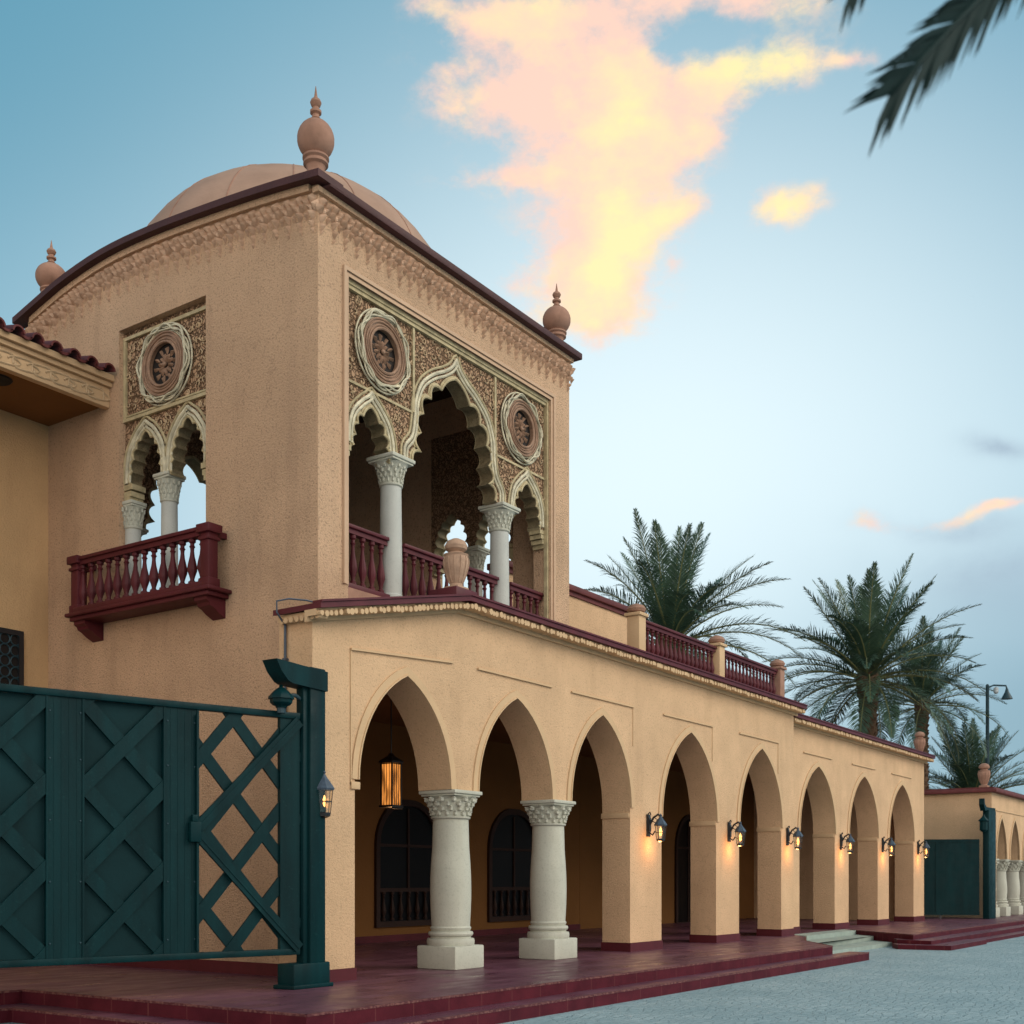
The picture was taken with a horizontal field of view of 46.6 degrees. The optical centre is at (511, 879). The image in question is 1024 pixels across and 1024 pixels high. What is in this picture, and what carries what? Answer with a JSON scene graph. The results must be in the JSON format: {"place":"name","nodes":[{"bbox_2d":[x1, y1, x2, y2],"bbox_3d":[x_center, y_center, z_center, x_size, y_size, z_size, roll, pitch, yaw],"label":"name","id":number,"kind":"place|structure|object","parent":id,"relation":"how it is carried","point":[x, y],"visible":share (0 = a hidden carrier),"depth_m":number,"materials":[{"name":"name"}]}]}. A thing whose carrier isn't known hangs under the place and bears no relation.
{"place":"outdoors","nodes":[
{"label":"outdoors","id":0,"kind":"place"},
{"bbox_2d":[0,991,21,1004],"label":"step","id":1,"kind":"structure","parent":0,"point":[11,998],"depth_m":13.98,"materials":[{"name":"red tile"}]},
{"bbox_2d":[0,989,21,992],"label":"terrace edge","id":2,"kind":"object","parent":1,"relation":"on","point":[17,990],"visible":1,"depth_m":13.98,"materials":[{"name":"red tile"}]},
{"bbox_2d":[0,964,215,990],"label":"floor","id":3,"kind":"structure","parent":1,"relation":"on","point":[14,978],"depth_m":16.24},
{"bbox_2d":[0,936,1023,1023],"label":"stone paving","id":4,"kind":"structure","parent":0,"point":[982,984],"depth_m":16.41,"materials":[{"name":"grey stone"}]},
{"bbox_2d":[0,317,115,687],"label":"side wing","id":5,"kind":"structure","parent":4,"relation":"on","point":[44,384],"depth_m":18.45,"materials":[{"name":"beige paint"}]},
{"bbox_2d":[0,627,23,685],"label":"grille window","id":6,"kind":"structure","parent":5,"relation":"in","point":[11,641],"depth_m":18.45,"materials":[{"name":"black metal"}]},
{"bbox_2d":[22,947,832,1023],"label":"terrace","id":7,"kind":"structure","parent":4,"relation":"on","point":[243,1017],"depth_m":13.40,"materials":[{"name":"red tile"}]},
{"bbox_2d":[22,937,832,1016],"bbox_3d":[1.199,1.308,20.140,4.653,0.024,17.905,0,0,35],"label":"terrace edge","id":8,"kind":"object","parent":7,"relation":"on","point":[297,1014],"visible":0.95,"depth_m":13.32,"materials":[{"name":"red tile"}]},
{"bbox_2d":[29,929,828,1013],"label":"terrace tiles","id":9,"kind":"object","parent":7,"relation":"on","point":[389,972],"visible":0.71,"depth_m":16.20,"materials":[{"name":"red tile"}]},
{"bbox_2d":[12,86,581,975],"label":"tower","id":10,"kind":"structure","parent":9,"relation":"on","point":[328,384],"depth_m":17.25,"materials":[{"name":"paint"}]},
{"bbox_2d":[343,264,555,620],"bbox_3d":[-0.775,-6.145,18.203,0.055,4.290,5.280,0,0,35],"label":"window frame","id":11,"kind":"structure","parent":10,"relation":"in","point":[348,272],"depth_m":17.05,"materials":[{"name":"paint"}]},
{"bbox_2d":[262,658,332,989],"bbox_3d":[-2.586,-0.645,14.324,0.350,3.890,0.900,0,0,35],"label":"gate post","id":12,"kind":"object","parent":9,"relation":"on","point":[309,968],"visible":1,"depth_m":14.39,"materials":[{"name":"teal paint"}]},
{"bbox_2d":[0,683,302,967],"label":"entrance gate","id":13,"kind":"structure","parent":12,"relation":"attached to","point":[106,829],"depth_m":13.03,"materials":[{"name":"teal paint"}]},
{"bbox_2d":[268,684,300,713],"bbox_3d":[-2.665,-2.150,14.162,0.464,0.340,0.288,0,0,-34],"label":"gate lantern","id":14,"kind":"object","parent":12,"relation":"attached to","point":[281,697],"visible":1,"depth_m":14.04,"materials":[{"name":"teal paint"}]},
{"bbox_2d":[317,771,334,817],"bbox_3d":[-2.385,-1.080,14.635,0.420,0.644,0.280,0,0,35],"label":"wall lantern","id":15,"kind":"object","parent":12,"relation":"attached to","point":[325,784],"depth_m":14.52,"materials":[{"name":"black metal"}]},
{"bbox_2d":[273,538,807,981],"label":"arcade building","id":16,"kind":"structure","parent":9,"relation":"on","point":[505,717],"depth_m":21.59,"materials":[{"name":"paint"}]},
{"bbox_2d":[276,598,312,711],"bbox_3d":[-2.709,-2.780,15.187,0.726,1.601,0.131,0,0,-42],"label":"conduit pipe","id":17,"kind":"object","parent":16,"relation":"attached to","point":[285,658],"visible":0.7,"depth_m":15.06,"materials":[{"name":"beige metal"}]},
{"bbox_2d":[379,700,402,808],"bbox_3d":[-2.070,-2.245,20.388,0.340,2.070,0.340,0,0,35],"label":"pendant lantern","id":18,"kind":"object","parent":16,"relation":"hanging from","point":[391,781],"visible":0.84,"depth_m":20.32,"materials":[{"name":"orange glass"}]},
{"bbox_2d":[374,800,432,927],"bbox_3d":[-2.212,-0.365,25.544,0.120,2.710,2.140,0,0,35],"label":"window","id":19,"kind":"structure","parent":16,"relation":"in","point":[403,837],"depth_m":25.44,"materials":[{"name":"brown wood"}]},
{"bbox_2d":[487,809,531,921],"bbox_3d":[0.063,-0.365,28.834,0.120,2.710,2.140,0,0,35],"label":"window","id":20,"kind":"structure","parent":16,"relation":"in","point":[509,844],"depth_m":28.69,"materials":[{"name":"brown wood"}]},
{"bbox_2d":[646,812,666,841],"bbox_3d":[2.679,-0.984,22.003,0.368,0.565,0.245,0,0,35],"label":"wall lantern","id":21,"kind":"object","parent":16,"relation":"attached to","point":[660,821],"depth_m":21.97,"materials":[{"name":"black metal"}]},
{"bbox_2d":[728,820,745,846],"bbox_3d":[4.715,-0.984,24.947,0.368,0.565,0.245,0,0,35],"label":"wall lantern","id":22,"kind":"object","parent":16,"relation":"attached to","point":[739,828],"depth_m":24.91,"materials":[{"name":"black metal"}]},
{"bbox_2d":[786,826,802,849],"bbox_3d":[6.564,-0.984,27.620,0.368,0.565,0.245,0,0,35],"label":"wall lantern","id":23,"kind":"object","parent":16,"relation":"attached to","point":[797,833],"depth_m":27.59,"materials":[{"name":"black metal"}]},
{"bbox_2d":[0,953,868,1023],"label":"step","id":24,"kind":"object","parent":4,"relation":"on","point":[23,1017],"visible":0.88,"depth_m":14.96,"materials":[{"name":"red tile"}]},
{"bbox_2d":[0,952,863,1023],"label":"step tiles","id":25,"kind":"object","parent":24,"relation":"on","point":[402,1020],"visible":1,"depth_m":13.73,"materials":[{"name":"red tile"}]},
{"bbox_2d":[0,952,868,1023],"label":"step edge","id":26,"kind":"object","parent":24,"relation":"on","point":[416,1022],"visible":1,"depth_m":13.67,"materials":[{"name":"red tile"}]},
{"bbox_2d":[583,508,806,686],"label":"palm tree","id":27,"kind":"object","parent":4,"relation":"on","point":[669,608],"visible":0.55,"depth_m":43.80,"materials":[{"name":"green plant"}]},
{"bbox_2d":[798,931,855,940],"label":"pale steps","id":28,"kind":"structure","parent":4,"relation":"on","point":[819,936],"depth_m":29.19,"materials":[{"name":"grey stone"}]},
{"bbox_2d":[795,929,855,935],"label":"pale steps tiles","id":29,"kind":"object","parent":28,"relation":"on","point":[822,932],"visible":0.91,"depth_m":29.56,"materials":[{"name":"grey stone"}]},
{"bbox_2d":[821,936,873,946],"bbox_3d":[7.537,1.517,28.210,0.731,0.206,5.801,0,0,33],"label":"pale step","id":30,"kind":"object","parent":4,"relation":"on","point":[849,941],"visible":0.35,"depth_m":28.52,"materials":[{"name":"grey stone"}]},
{"bbox_2d":[807,935,870,942],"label":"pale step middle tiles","id":31,"kind":"object","parent":30,"relation":"on","point":[832,939],"visible":0.69,"depth_m":28.68,"materials":[{"name":"grey stone"}]},
{"bbox_2d":[833,942,891,953],"bbox_3d":[7.710,1.572,27.363,0.648,0.096,5.780,0,0,35],"label":"pale step","id":32,"kind":"object","parent":4,"relation":"on","point":[870,947],"visible":0.38,"depth_m":27.34,"materials":[{"name":"grey stone"}]},
{"bbox_2d":[833,940,890,950],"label":"pale step low tiles","id":33,"kind":"object","parent":32,"relation":"on","point":[860,944],"visible":0.62,"depth_m":28.04,"materials":[{"name":"grey stone"}]},
{"bbox_2d":[826,0,1023,157],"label":"palm tree","id":34,"kind":"object","parent":4,"relation":"on","point":[931,52],"visible":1,"depth_m":3.13,"materials":[{"name":"green plant"}]},
{"bbox_2d":[892,940,986,950],"bbox_3d":[10.393,1.567,29.045,1.450,0.106,3.600,0,0,35],"label":"step","id":35,"kind":"object","parent":4,"relation":"on","point":[930,947],"visible":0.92,"depth_m":27.70,"materials":[{"name":"red tile"}]},
{"bbox_2d":[893,939,982,945],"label":"step tiles","id":36,"kind":"object","parent":35,"relation":"on","point":[958,942],"visible":1,"depth_m":28.30,"materials":[{"name":"red tile"}]},
{"bbox_2d":[894,927,1023,944],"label":"step","id":37,"kind":"object","parent":4,"relation":"on","point":[974,936],"visible":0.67,"depth_m":29.90,"materials":[{"name":"red tile"}]},
{"bbox_2d":[894,924,1023,940],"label":"step tiles","id":38,"kind":"object","parent":37,"relation":"on","point":[968,933],"visible":1,"depth_m":31.59,"materials":[{"name":"red tile"}]},
{"bbox_2d":[986,933,1023,942],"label":"bottom step","id":39,"kind":"object","parent":4,"relation":"on","point":[1005,937],"depth_m":32.39,"materials":[{"name":"red tile"}]},
{"bbox_2d":[975,931,1023,939],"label":"bottom step tiles","id":40,"kind":"object","parent":39,"relation":"on","point":[1000,935],"visible":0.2,"depth_m":32.81,"materials":[{"name":"red tile"}]},
{"bbox_2d":[0,0,1023,794],"label":"sky","id":41,"kind":"structure","parent":0,"point":[801,346],"materials":[{"name":"blue"}]},
{"bbox_2d":[856,921,1023,942],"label":"terrace","id":42,"kind":"structure","parent":0,"point":[886,937],"depth_m":30.10,"materials":[{"name":"red tile"}]},
{"bbox_2d":[580,713,935,933],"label":"arcade wing","id":43,"kind":"structure","parent":42,"relation":"on","point":[865,791],"depth_m":34.35,"materials":[{"name":"beige paint"}]},
{"bbox_2d":[674,814,690,922],"bbox_3d":[5.427,-0.310,36.614,0.070,3.420,1.740,0,0,35],"label":"window","id":44,"kind":"structure","parent":43,"relation":"in","point":[682,848],"depth_m":36.32,"materials":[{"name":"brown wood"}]},
{"bbox_2d":[840,832,854,852],"bbox_3d":[8.877,-0.984,31.492,0.368,0.565,0.245,0,0,35],"label":"wall lantern","id":45,"kind":"object","parent":43,"relation":"attached to","point":[849,839],"depth_m":31.45,"materials":[{"name":"black metal"}]},
{"bbox_2d":[882,836,895,855],"bbox_3d":[10.896,-0.984,34.412,0.368,0.565,0.245,0,0,35],"label":"wall lantern","id":46,"kind":"object","parent":43,"relation":"attached to","point":[890,843],"depth_m":34.37,"materials":[{"name":"black metal"}]},
{"bbox_2d":[917,840,929,857],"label":"wall lantern","id":47,"kind":"object","parent":43,"relation":"attached to","point":[926,845],"depth_m":37.29,"materials":[{"name":"black metal"}]},
{"bbox_2d":[668,914,1023,933],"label":"terrace tiles","id":48,"kind":"object","parent":42,"relation":"on","point":[931,924],"visible":0.3,"depth_m":34.76,"materials":[{"name":"red tile"}]},
{"bbox_2d":[924,839,978,918],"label":"distant gate","id":49,"kind":"structure","parent":48,"relation":"on","point":[951,876],"depth_m":39.75,"materials":[{"name":"teal paint"}]},
{"bbox_2d":[924,763,1023,917],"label":"distant arcade","id":50,"kind":"object","parent":48,"relation":"on","point":[954,813],"visible":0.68,"depth_m":41.78,"materials":[{"name":"paint"}]},
{"bbox_2d":[978,798,995,918],"bbox_3d":[15.867,-0.690,39.728,0.360,3.980,1.600,0,0,35],"label":"distant gate post","id":51,"kind":"object","parent":48,"relation":"on","point":[987,820],"visible":1,"depth_m":39.59,"materials":[{"name":"teal paint"}]},
{"bbox_2d":[762,552,986,754],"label":"palm tree","id":52,"kind":"object","parent":42,"relation":"on","point":[868,635],"visible":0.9,"depth_m":48.98,"materials":[{"name":"green plant"}]},
{"bbox_2d":[837,615,1008,789],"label":"palm tree","id":53,"kind":"object","parent":42,"relation":"on","point":[920,720],"visible":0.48,"depth_m":57.91,"materials":[{"name":"green plant"}]},
{"bbox_2d":[848,920,1023,935],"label":"terrace edge","id":54,"kind":"object","parent":42,"relation":"on","point":[936,931],"visible":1,"depth_m":30.54,"materials":[{"name":"red tile"}]},
{"bbox_2d":[928,717,1023,793],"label":"palm tree","id":55,"kind":"object","parent":42,"relation":"on","point":[966,772],"visible":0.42,"depth_m":60.46,"materials":[{"name":"green plant"}]},
{"bbox_2d":[985,684,1012,786],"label":"street lamp","id":56,"kind":"object","parent":42,"relation":"on","point":[1006,695],"visible":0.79,"depth_m":57.99,"materials":[{"name":"black metal"}]},
{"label":"inner terrace","id":57,"kind":"structure","parent":0,"visible":0},
{"bbox_2d":[591,924,840,933],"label":"terrace tiles","id":58,"kind":"object","parent":57,"relation":"on","point":[687,928],"visible":0.44,"depth_m":31.30,"materials":[{"name":"red tile"}]}
]}

